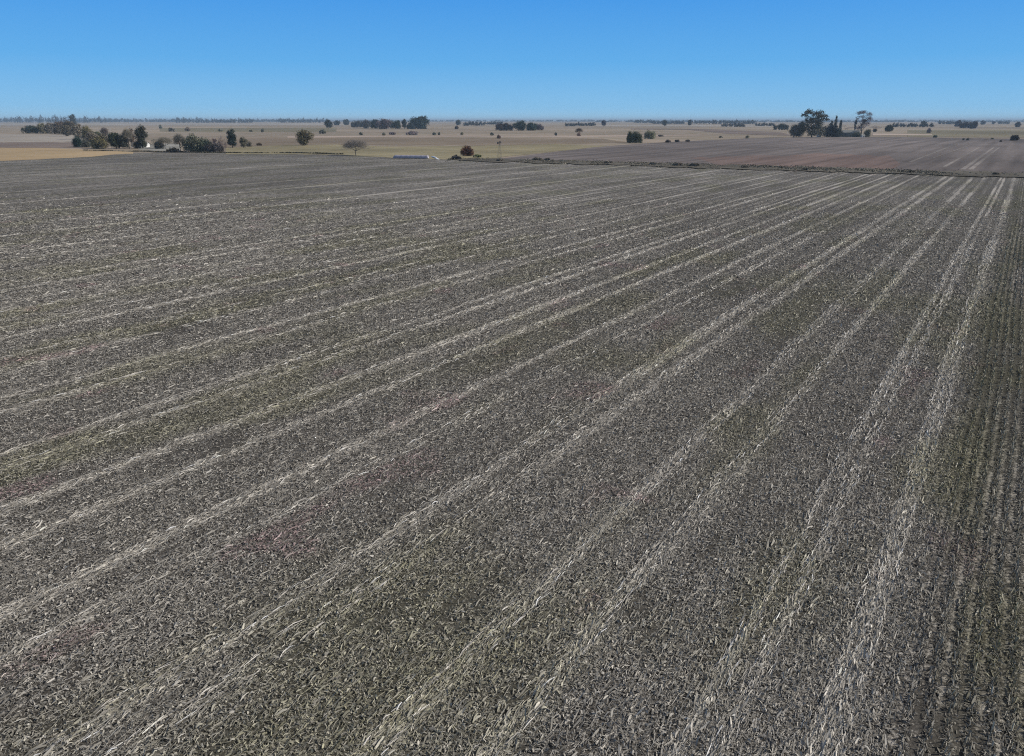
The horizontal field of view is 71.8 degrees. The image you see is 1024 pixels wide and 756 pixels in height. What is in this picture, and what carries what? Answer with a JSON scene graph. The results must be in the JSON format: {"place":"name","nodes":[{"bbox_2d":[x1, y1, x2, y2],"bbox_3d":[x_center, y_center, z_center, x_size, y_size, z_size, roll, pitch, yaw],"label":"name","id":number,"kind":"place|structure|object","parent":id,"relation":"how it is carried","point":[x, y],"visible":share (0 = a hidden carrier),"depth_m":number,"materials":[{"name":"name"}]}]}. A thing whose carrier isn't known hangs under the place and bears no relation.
{"place":"outdoors","nodes":[
{"label":"outdoors","id":0,"kind":"place"},
{"bbox_2d":[0,134,82,142],"bbox_3d":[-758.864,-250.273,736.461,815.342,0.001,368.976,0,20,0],"label":"pale field","id":1,"kind":"structure","parent":0,"point":[31,138],"depth_m":693.86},
{"bbox_2d":[55,125,71,135],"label":"broadleaf tree","id":2,"kind":"object","parent":1,"relation":"on","point":[64,129],"visible":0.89,"depth_m":788.89,"materials":[{"name":"green plant"}]},
{"bbox_2d":[59,120,74,134],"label":"broadleaf tree","id":3,"kind":"object","parent":1,"relation":"on","point":[69,123],"visible":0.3,"depth_m":861.94,"materials":[{"name":"green plant"}]},
{"bbox_2d":[69,122,81,138],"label":"broadleaf tree","id":4,"kind":"object","parent":1,"relation":"on","point":[76,130],"visible":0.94,"depth_m":647.73,"materials":[{"name":"green plant"}]},
{"bbox_2d":[0,142,82,147],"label":"fallow field","id":5,"kind":"structure","parent":0,"point":[37,145],"depth_m":502.48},
{"bbox_2d":[71,136,82,146],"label":"bush","id":6,"kind":"object","parent":5,"relation":"on","point":[76,142],"visible":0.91,"depth_m":471.34,"materials":[{"name":"green plant"}]},
{"bbox_2d":[0,148,132,160],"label":"tan field","id":7,"kind":"structure","parent":0,"point":[8,154],"depth_m":381.95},
{"bbox_2d":[0,123,349,125],"bbox_3d":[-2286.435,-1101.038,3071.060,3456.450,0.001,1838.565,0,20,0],"label":"pale field","id":8,"kind":"structure","parent":0,"point":[35,124],"depth_m":2865.68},
{"bbox_2d":[0,152,1023,755],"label":"stubble field","id":9,"kind":"structure","parent":0,"point":[172,176],"depth_m":42.73,"materials":[{"name":"soil"}]},
{"bbox_2d":[342,139,374,154],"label":"bare tree","id":10,"kind":"object","parent":9,"relation":"on","point":[355,143],"visible":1,"depth_m":354.68,"materials":[{"name":"grey plant"}]},
{"bbox_2d":[393,155,437,158],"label":"silo bag","id":11,"kind":"object","parent":9,"relation":"on","point":[413,156],"visible":1,"depth_m":331.73,"materials":[{"name":"white plastic"}]},
{"bbox_2d":[0,190,1023,755],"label":"maize straw","id":12,"kind":"object","parent":9,"relation":"on","point":[862,656],"visible":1,"depth_m":33.64,"materials":[{"name":"plant"}]},
{"bbox_2d":[0,241,1023,755],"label":"maize stubble","id":13,"kind":"object","parent":9,"relation":"on","point":[1018,563],"visible":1,"depth_m":40.01,"materials":[{"name":"plant"}]},
{"bbox_2d":[0,120,1023,157],"bbox_3d":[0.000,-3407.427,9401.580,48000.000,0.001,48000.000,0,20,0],"label":"ground","id":14,"kind":"structure","parent":0,"point":[551,128],"depth_m":1228.38,"materials":[{"name":"soil"}]},
{"bbox_2d":[10,115,40,122],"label":"distant woodland","id":15,"kind":"object","parent":14,"relation":"on","point":[26,120],"visible":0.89,"depth_m":5066.23,"materials":[{"name":"blue plant"}]},
{"bbox_2d":[20,125,38,132],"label":"bush","id":16,"kind":"object","parent":14,"relation":"on","point":[29,129],"visible":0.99,"depth_m":956.80,"materials":[{"name":"green plant"}]},
{"bbox_2d":[36,123,46,132],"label":"broadleaf tree","id":17,"kind":"object","parent":14,"relation":"on","point":[39,128],"visible":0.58,"depth_m":956.17,"materials":[{"name":"green plant"}]},
{"bbox_2d":[41,122,55,133],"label":"broadleaf tree","id":18,"kind":"object","parent":14,"relation":"on","point":[48,127],"visible":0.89,"depth_m":929.82,"materials":[{"name":"green plant"}]},
{"bbox_2d":[39,115,68,122],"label":"distant woodland","id":19,"kind":"object","parent":14,"relation":"on","point":[53,120],"visible":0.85,"depth_m":4554.49,"materials":[{"name":"blue plant"}]},
{"bbox_2d":[52,120,62,133],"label":"broadleaf tree","id":20,"kind":"object","parent":14,"relation":"on","point":[56,124],"visible":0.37,"depth_m":930.96,"materials":[{"name":"green plant"}]},
{"bbox_2d":[68,114,76,124],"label":"tall tree","id":21,"kind":"object","parent":14,"relation":"on","point":[71,118],"visible":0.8,"depth_m":2020.69,"materials":[{"name":"green plant"}]},
{"bbox_2d":[81,138,90,146],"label":"bush","id":22,"kind":"object","parent":14,"relation":"on","point":[84,142],"visible":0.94,"depth_m":466.64,"materials":[{"name":"green plant"}]},
{"bbox_2d":[81,123,93,138],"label":"broadleaf tree","id":23,"kind":"object","parent":14,"relation":"on","point":[84,132],"visible":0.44,"depth_m":585.21,"materials":[{"name":"green plant"}]},
{"bbox_2d":[75,115,105,122],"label":"distant woodland","id":24,"kind":"object","parent":14,"relation":"on","point":[85,120],"visible":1,"depth_m":5068.51,"materials":[{"name":"blue plant"}]},
{"bbox_2d":[85,129,98,142],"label":"broadleaf tree","id":25,"kind":"object","parent":14,"relation":"on","point":[90,135],"visible":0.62,"depth_m":477.30,"materials":[{"name":"green plant"}]},
{"bbox_2d":[89,135,107,148],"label":"bush","id":26,"kind":"object","parent":14,"relation":"on","point":[97,143],"visible":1,"depth_m":449.11,"materials":[{"name":"green plant"}]},
{"bbox_2d":[98,133,109,147],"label":"broadleaf tree","id":27,"kind":"object","parent":14,"relation":"on","point":[104,136],"visible":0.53,"depth_m":453.93,"materials":[{"name":"green plant"}]},
{"bbox_2d":[100,127,108,135],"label":"bare tree","id":28,"kind":"object","parent":14,"relation":"on","point":[104,131],"visible":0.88,"depth_m":550.02,"materials":[{"name":"grey plant"}]},
{"bbox_2d":[107,130,120,148],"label":"broadleaf tree","id":29,"kind":"object","parent":14,"relation":"on","point":[113,140],"visible":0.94,"depth_m":441.46,"materials":[{"name":"green plant"}]},
{"bbox_2d":[105,118,128,121],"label":"distant woodland","id":30,"kind":"object","parent":14,"relation":"on","point":[116,120],"visible":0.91,"depth_m":6085.38,"materials":[{"name":"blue plant"}]},
{"bbox_2d":[117,134,129,147],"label":"broadleaf tree","id":31,"kind":"object","parent":14,"relation":"on","point":[122,143],"visible":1,"depth_m":443.04,"materials":[{"name":"green plant"}]},
{"bbox_2d":[120,127,133,148],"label":"bare tree","id":32,"kind":"object","parent":14,"relation":"on","point":[125,134],"visible":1,"depth_m":442.09,"materials":[{"name":"grey plant"}]},
{"bbox_2d":[129,118,175,121],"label":"distant woodland","id":33,"kind":"object","parent":14,"relation":"on","point":[155,120],"visible":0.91,"depth_m":6509.99,"materials":[{"name":"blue plant"}]},
{"bbox_2d":[138,144,179,150],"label":"farm yard","id":34,"kind":"structure","parent":14,"relation":"on","point":[168,146],"depth_m":448.82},
{"bbox_2d":[133,141,141,148],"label":"bush","id":35,"kind":"object","parent":34,"relation":"on","point":[136,145],"visible":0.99,"depth_m":448.59,"materials":[{"name":"green plant"}]},
{"bbox_2d":[133,122,147,147],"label":"tall tree","id":36,"kind":"object","parent":34,"relation":"on","point":[141,134],"visible":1,"depth_m":447.49,"materials":[{"name":"green plant"}]},
{"bbox_2d":[153,141,163,148],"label":"bush","id":37,"kind":"object","parent":34,"relation":"on","point":[160,146],"visible":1,"depth_m":443.78,"materials":[{"name":"green plant"}]},
{"bbox_2d":[155,137,173,148],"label":"bare tree","id":38,"kind":"object","parent":34,"relation":"on","point":[161,139],"visible":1,"depth_m":442.99,"materials":[{"name":"grey plant"}]},
{"bbox_2d":[166,146,179,152],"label":"bush","id":39,"kind":"object","parent":14,"relation":"on","point":[174,149],"visible":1,"depth_m":393.40,"materials":[{"name":"green plant"}]},
{"bbox_2d":[172,133,184,150],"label":"bare tree","id":40,"kind":"object","parent":14,"relation":"on","point":[177,138],"visible":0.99,"depth_m":393.62,"materials":[{"name":"grey plant"}]},
{"bbox_2d":[175,117,204,122],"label":"distant woodland","id":41,"kind":"object","parent":14,"relation":"on","point":[185,120],"visible":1,"depth_m":4802.11,"materials":[{"name":"blue plant"}]},
{"bbox_2d":[180,133,203,151],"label":"bush","id":42,"kind":"object","parent":14,"relation":"on","point":[190,143],"visible":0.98,"depth_m":393.80,"materials":[{"name":"green plant"}]},
{"bbox_2d":[193,137,211,151],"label":"bush","id":43,"kind":"object","parent":14,"relation":"on","point":[204,142],"visible":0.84,"depth_m":394.86,"materials":[{"name":"green plant"}]},
{"bbox_2d":[203,143,224,151],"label":"bush","id":44,"kind":"object","parent":14,"relation":"on","point":[216,147],"visible":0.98,"depth_m":393.76,"materials":[{"name":"green plant"}]},
{"bbox_2d":[209,136,226,146],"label":"bare bush","id":45,"kind":"object","parent":14,"relation":"on","point":[215,140],"visible":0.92,"depth_m":396.67,"materials":[{"name":"grey plant"}]},
{"bbox_2d":[204,117,253,122],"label":"distant woodland","id":46,"kind":"object","parent":14,"relation":"on","point":[226,121],"visible":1,"depth_m":4797.25,"materials":[{"name":"blue plant"}]},
{"bbox_2d":[160,128,335,131],"bbox_3d":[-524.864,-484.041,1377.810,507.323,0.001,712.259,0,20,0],"label":"olive pasture","id":47,"kind":"structure","parent":14,"relation":"on","point":[253,129],"depth_m":1349.57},
{"bbox_2d":[324,119,332,127],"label":"broadleaf tree","id":48,"kind":"object","parent":47,"relation":"on","point":[328,123],"visible":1,"depth_m":1515.32,"materials":[{"name":"green plant"}]},
{"bbox_2d":[251,118,277,121],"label":"distant woodland","id":49,"kind":"object","parent":14,"relation":"on","point":[264,120],"visible":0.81,"depth_m":7014.54,"materials":[{"name":"blue plant"}]},
{"bbox_2d":[277,118,324,122],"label":"distant woodland","id":50,"kind":"object","parent":14,"relation":"on","point":[281,120],"visible":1,"depth_m":5071.30,"materials":[{"name":"blue plant"}]},
{"bbox_2d":[350,120,361,126],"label":"distant tree","id":51,"kind":"object","parent":14,"relation":"on","point":[356,124],"visible":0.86,"depth_m":1733.07,"materials":[{"name":"grey plant"}]},
{"bbox_2d":[361,120,370,127],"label":"broadleaf tree","id":52,"kind":"object","parent":14,"relation":"on","point":[365,123],"visible":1,"depth_m":1513.27,"materials":[{"name":"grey plant"}]},
{"bbox_2d":[370,119,377,128],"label":"broadleaf tree","id":53,"kind":"object","parent":14,"relation":"on","point":[373,124],"visible":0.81,"depth_m":1455.79,"materials":[{"name":"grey plant"}]},
{"bbox_2d":[375,118,391,128],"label":"broadleaf tree","id":54,"kind":"object","parent":14,"relation":"on","point":[383,123],"visible":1,"depth_m":1396.33,"materials":[{"name":"green plant"}]},
{"bbox_2d":[393,120,400,128],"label":"tall tree","id":55,"kind":"object","parent":14,"relation":"on","point":[397,124],"visible":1,"depth_m":1455.73,"materials":[{"name":"green plant"}]},
{"bbox_2d":[178,137,627,146],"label":"brown pasture","id":56,"kind":"structure","parent":14,"relation":"on","point":[268,141],"depth_m":595.02,"materials":[{"name":"plant"}]},
{"bbox_2d":[406,122,413,128],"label":"distant tree","id":57,"kind":"object","parent":14,"relation":"on","point":[410,126],"visible":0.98,"depth_m":1423.51,"materials":[{"name":"green plant"}]},
{"bbox_2d":[405,130,417,134],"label":"shrub","id":58,"kind":"object","parent":14,"relation":"on","point":[411,132],"visible":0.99,"depth_m":852.36,"materials":[{"name":"green plant"}]},
{"bbox_2d":[226,144,602,158],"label":"yellow pasture","id":59,"kind":"structure","parent":14,"relation":"on","point":[447,152],"depth_m":418.72,"materials":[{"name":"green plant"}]},
{"bbox_2d":[83,149,342,153],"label":"verge weeds","id":60,"kind":"object","parent":59,"relation":"on","point":[218,152],"visible":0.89,"depth_m":388.57,"materials":[{"name":"green plant"}]},
{"bbox_2d":[226,129,236,147],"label":"tall tree","id":61,"kind":"object","parent":59,"relation":"on","point":[231,137],"visible":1,"depth_m":459.62,"materials":[{"name":"green plant"}]},
{"bbox_2d":[239,137,247,146],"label":"broadleaf tree","id":62,"kind":"object","parent":59,"relation":"on","point":[242,142],"visible":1,"depth_m":455.06,"materials":[{"name":"green plant"}]},
{"bbox_2d":[294,129,313,145],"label":"broadleaf tree","id":63,"kind":"object","parent":59,"relation":"on","point":[303,137],"visible":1,"depth_m":490.28,"materials":[{"name":"green plant"}]},
{"bbox_2d":[460,146,473,155],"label":"bush","id":64,"kind":"object","parent":59,"relation":"on","point":[466,150],"visible":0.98,"depth_m":353.06,"materials":[{"name":"brown plant"}]},
{"bbox_2d":[406,116,429,128],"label":"broadleaf tree","id":65,"kind":"object","parent":14,"relation":"on","point":[421,122],"visible":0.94,"depth_m":1448.00,"materials":[{"name":"green plant"}]},
{"bbox_2d":[462,121,484,125],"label":"distant woodland","id":66,"kind":"object","parent":14,"relation":"on","point":[475,124],"visible":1,"depth_m":2281.66,"materials":[{"name":"green plant"}]},
{"bbox_2d":[287,135,700,137],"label":"bare strip","id":67,"kind":"object","parent":14,"relation":"on","point":[483,136],"visible":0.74,"depth_m":775.03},
{"bbox_2d":[495,123,503,130],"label":"broadleaf tree","id":68,"kind":"object","parent":14,"relation":"on","point":[498,126],"visible":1,"depth_m":1213.74,"materials":[{"name":"green plant"}]},
{"bbox_2d":[502,122,512,130],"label":"distant tree","id":69,"kind":"object","parent":14,"relation":"on","point":[506,127],"visible":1,"depth_m":1214.30,"materials":[{"name":"green plant"}]},
{"bbox_2d":[510,120,525,130],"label":"broadleaf tree","id":70,"kind":"object","parent":14,"relation":"on","point":[520,125],"visible":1,"depth_m":1210.97,"materials":[{"name":"green plant"}]},
{"bbox_2d":[526,122,536,130],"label":"broadleaf tree","id":71,"kind":"object","parent":14,"relation":"on","point":[531,126],"visible":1,"depth_m":1212.66,"materials":[{"name":"green plant"}]},
{"bbox_2d":[574,122,595,125],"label":"distant woodland","id":72,"kind":"object","parent":14,"relation":"on","point":[586,124],"visible":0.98,"depth_m":2172.12,"materials":[{"name":"green plant"}]},
{"bbox_2d":[628,131,642,142],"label":"bush","id":73,"kind":"object","parent":14,"relation":"on","point":[635,137],"visible":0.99,"depth_m":550.93,"materials":[{"name":"green plant"}]},
{"bbox_2d":[634,119,651,122],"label":"distant woodland","id":74,"kind":"object","parent":14,"relation":"on","point":[640,120],"visible":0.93,"depth_m":4346.48,"materials":[{"name":"green plant"}]},
{"bbox_2d":[643,129,655,138],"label":"bush","id":75,"kind":"object","parent":14,"relation":"on","point":[648,134],"visible":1,"depth_m":673.59,"materials":[{"name":"green plant"}]},
{"bbox_2d":[312,119,1023,121],"bbox_3d":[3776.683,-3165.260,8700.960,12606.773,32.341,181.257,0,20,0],"label":"distant woodland","id":76,"kind":"object","parent":14,"relation":"on","point":[590,120],"visible":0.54,"depth_m":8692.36,"materials":[{"name":"green plant"}]},
{"bbox_2d":[651,120,684,123],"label":"distant woodland","id":77,"kind":"object","parent":14,"relation":"on","point":[670,122],"visible":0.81,"depth_m":3380.66,"materials":[{"name":"green plant"}]},
{"bbox_2d":[631,128,790,135],"bbox_3d":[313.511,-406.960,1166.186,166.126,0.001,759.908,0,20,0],"label":"brown pasture","id":78,"kind":"structure","parent":14,"relation":"on","point":[745,132],"depth_m":1022.32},
{"bbox_2d":[709,119,755,123],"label":"distant woodland","id":79,"kind":"object","parent":14,"relation":"on","point":[731,122],"visible":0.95,"depth_m":3255.21,"materials":[{"name":"green plant"}]},
{"bbox_2d":[721,123,744,126],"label":"distant woodland","id":80,"kind":"object","parent":14,"relation":"on","point":[736,125],"visible":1,"depth_m":1900.34,"materials":[{"name":"green plant"}]},
{"bbox_2d":[755,122,773,125],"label":"distant woodland","id":81,"kind":"object","parent":14,"relation":"on","point":[764,124],"visible":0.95,"depth_m":2145.94,"materials":[{"name":"green plant"}]},
{"bbox_2d":[773,123,788,129],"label":"dense tree","id":82,"kind":"object","parent":14,"relation":"on","point":[781,126],"visible":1,"depth_m":1303.36,"materials":[{"name":"green plant"}]},
{"bbox_2d":[822,123,836,136],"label":"dense tree","id":83,"kind":"object","parent":14,"relation":"on","point":[830,131],"visible":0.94,"depth_m":742.33,"materials":[{"name":"green plant"}]},
{"bbox_2d":[832,127,843,136],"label":"bush","id":84,"kind":"object","parent":14,"relation":"on","point":[838,133],"visible":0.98,"depth_m":743.15,"materials":[{"name":"green plant"}]},
{"bbox_2d":[842,130,859,136],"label":"farm shed","id":85,"kind":"structure","parent":14,"relation":"on","point":[848,133],"depth_m":764.22,"materials":[{"name":"metal"}]},
{"bbox_2d":[854,110,872,133],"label":"eucalyptus","id":86,"kind":"object","parent":14,"relation":"on","point":[863,119],"visible":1,"depth_m":755.42,"materials":[{"name":"green plant"}]},
{"bbox_2d":[864,128,871,136],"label":"bush","id":87,"kind":"object","parent":14,"relation":"on","point":[867,133],"visible":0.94,"depth_m":748.65,"materials":[{"name":"green plant"}]},
{"bbox_2d":[884,124,893,131],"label":"broadleaf tree","id":88,"kind":"object","parent":14,"relation":"on","point":[888,128],"visible":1,"depth_m":1103.49,"materials":[{"name":"green plant"}]},
{"bbox_2d":[873,133,931,134],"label":"bare strip","id":89,"kind":"object","parent":14,"relation":"on","point":[897,134],"visible":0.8,"depth_m":878.71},
{"bbox_2d":[893,122,933,126],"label":"distant woodland","id":90,"kind":"object","parent":14,"relation":"on","point":[911,124],"visible":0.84,"depth_m":1823.55,"materials":[{"name":"green plant"}]},
{"bbox_2d":[938,120,954,123],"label":"distant woodland","id":91,"kind":"object","parent":14,"relation":"on","point":[944,122],"visible":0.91,"depth_m":3041.44,"materials":[{"name":"green plant"}]},
{"bbox_2d":[959,121,969,127],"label":"distant tree","id":92,"kind":"object","parent":14,"relation":"on","point":[964,125],"visible":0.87,"depth_m":1584.60,"materials":[{"name":"green plant"}]},
{"bbox_2d":[908,130,1023,136],"bbox_3d":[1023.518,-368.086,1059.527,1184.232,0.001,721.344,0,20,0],"label":"olive pasture","id":93,"kind":"structure","parent":14,"relation":"on","point":[975,133],"depth_m":946.85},
{"bbox_2d":[968,120,978,128],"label":"broadleaf tree","id":94,"kind":"object","parent":14,"relation":"on","point":[973,124],"visible":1,"depth_m":1456.04,"materials":[{"name":"green plant"}]},
{"bbox_2d":[0,0,1023,119],"label":"sky","id":95,"kind":"structure","parent":0,"point":[113,59],"materials":[{"name":"blue"}]},
{"bbox_2d":[596,125,770,126],"bbox_3d":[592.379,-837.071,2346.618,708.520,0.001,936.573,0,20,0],"label":"pale field","id":96,"kind":"structure","parent":0,"point":[686,125],"depth_m":2339.30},
{"bbox_2d":[454,158,1023,176],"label":"verge","id":97,"kind":"structure","parent":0,"point":[964,173],"depth_m":260.29,"materials":[{"name":"soil"}]},
{"bbox_2d":[445,157,1022,176],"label":"verge weeds","id":98,"kind":"object","parent":97,"relation":"on","point":[782,166],"visible":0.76,"depth_m":265.19,"materials":[{"name":"green plant"}]},
{"bbox_2d":[504,137,1023,172],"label":"stubble field","id":99,"kind":"structure","parent":0,"point":[1007,156],"depth_m":416.34,"materials":[{"name":"soil"}]},
{"bbox_2d":[787,123,805,136],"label":"broadleaf tree","id":100,"kind":"object","parent":99,"relation":"on","point":[793,132],"visible":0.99,"depth_m":726.43,"materials":[{"name":"green plant"}]},
{"bbox_2d":[797,109,829,136],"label":"eucalyptus","id":101,"kind":"object","parent":99,"relation":"on","point":[816,127],"visible":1,"depth_m":724.75,"materials":[{"name":"green plant"}]},
{"bbox_2d":[943,147,979,166],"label":"wheel track","id":102,"kind":"structure","parent":99,"relation":"on","point":[948,164],"depth_m":320.39,"materials":[{"name":"soil"}]},
{"bbox_2d":[961,147,993,168],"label":"wheel track","id":103,"kind":"structure","parent":99,"relation":"on","point":[970,163],"depth_m":312.91,"materials":[{"name":"soil"}]},
{"bbox_2d":[969,147,999,168],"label":"wheel track","id":104,"kind":"structure","parent":99,"relation":"on","point":[979,162],"depth_m":312.69,"materials":[{"name":"soil"}]},
{"bbox_2d":[1010,135,1019,140],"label":"bush","id":105,"kind":"object","parent":99,"relation":"on","point":[1014,137],"visible":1,"depth_m":618.21,"materials":[{"name":"green plant"}]},
{"bbox_2d":[692,153,899,170],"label":"bare soil","id":106,"kind":"structure","parent":0,"point":[846,160],"depth_m":313.13,"materials":[{"name":"soil"}]},
{"bbox_2d":[909,143,957,161],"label":"wheel track","id":107,"kind":"structure","parent":0,"point":[932,153],"depth_m":377.63,"materials":[{"name":"soil"}]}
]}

